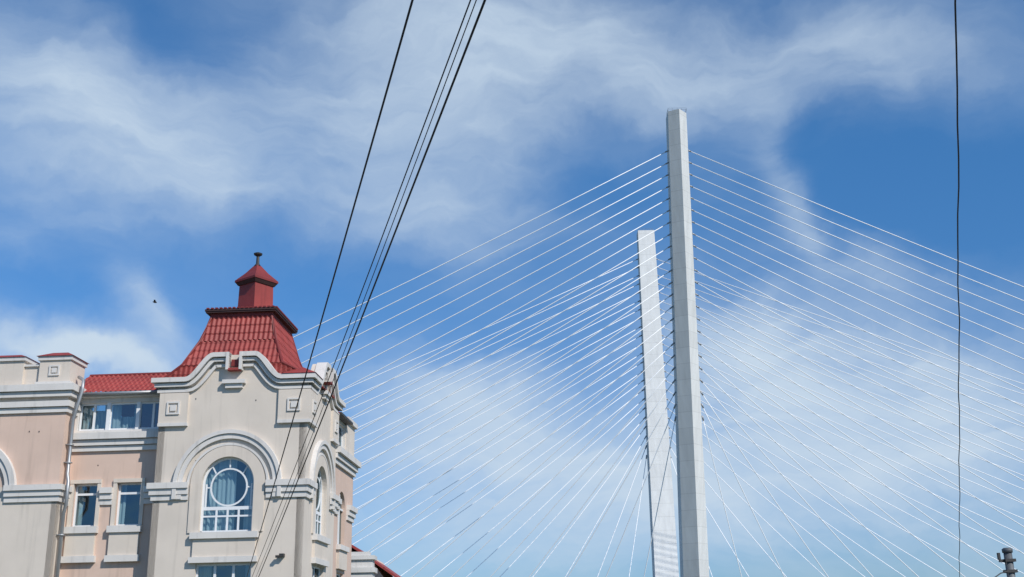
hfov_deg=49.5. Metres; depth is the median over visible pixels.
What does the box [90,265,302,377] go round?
roof trim
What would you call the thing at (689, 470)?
cable stayed bridge
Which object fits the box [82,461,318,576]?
interior
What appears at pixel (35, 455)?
walls pink
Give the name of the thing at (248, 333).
tiled roof
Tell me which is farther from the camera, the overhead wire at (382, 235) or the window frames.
the window frames
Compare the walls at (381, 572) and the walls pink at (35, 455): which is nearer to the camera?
the walls pink at (35, 455)
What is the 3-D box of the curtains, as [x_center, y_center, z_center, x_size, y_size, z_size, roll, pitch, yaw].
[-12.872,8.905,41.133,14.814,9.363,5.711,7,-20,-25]
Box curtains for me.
[75,404,316,576]
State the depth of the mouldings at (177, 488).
41.01 m
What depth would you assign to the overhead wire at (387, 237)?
14.53 m
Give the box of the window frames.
[73,401,342,576]
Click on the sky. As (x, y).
(149, 149)
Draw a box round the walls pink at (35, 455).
[0,412,352,576]
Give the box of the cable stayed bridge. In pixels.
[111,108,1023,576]
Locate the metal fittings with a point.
(344, 419)
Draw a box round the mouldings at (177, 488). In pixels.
[0,351,360,566]
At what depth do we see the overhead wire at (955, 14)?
14.26 m
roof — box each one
[0,281,339,427]
[351,545,400,576]
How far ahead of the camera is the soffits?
43.00 m
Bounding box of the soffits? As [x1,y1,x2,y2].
[205,277,297,333]
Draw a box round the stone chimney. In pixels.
[351,552,376,576]
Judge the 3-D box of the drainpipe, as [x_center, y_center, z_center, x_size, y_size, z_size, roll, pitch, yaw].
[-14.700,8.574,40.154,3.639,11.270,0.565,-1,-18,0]
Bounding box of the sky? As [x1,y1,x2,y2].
[0,0,1023,576]
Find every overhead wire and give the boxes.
[247,0,413,575]
[252,0,470,575]
[256,0,476,575]
[258,0,485,576]
[954,0,959,576]
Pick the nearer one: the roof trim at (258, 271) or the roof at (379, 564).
the roof trim at (258, 271)
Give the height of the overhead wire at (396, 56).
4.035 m
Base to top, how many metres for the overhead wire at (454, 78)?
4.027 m
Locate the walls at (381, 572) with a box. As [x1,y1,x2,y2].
[374,560,392,576]
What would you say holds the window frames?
attached to the building wall at (29, 539)
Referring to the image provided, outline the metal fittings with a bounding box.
[29,252,352,557]
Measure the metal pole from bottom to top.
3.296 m
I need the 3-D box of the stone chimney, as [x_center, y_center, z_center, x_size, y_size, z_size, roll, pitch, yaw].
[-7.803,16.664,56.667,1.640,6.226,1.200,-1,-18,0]
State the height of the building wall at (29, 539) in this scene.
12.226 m
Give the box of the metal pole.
[995,548,1017,576]
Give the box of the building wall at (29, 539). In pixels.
[0,355,354,576]
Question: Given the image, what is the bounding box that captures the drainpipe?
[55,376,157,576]

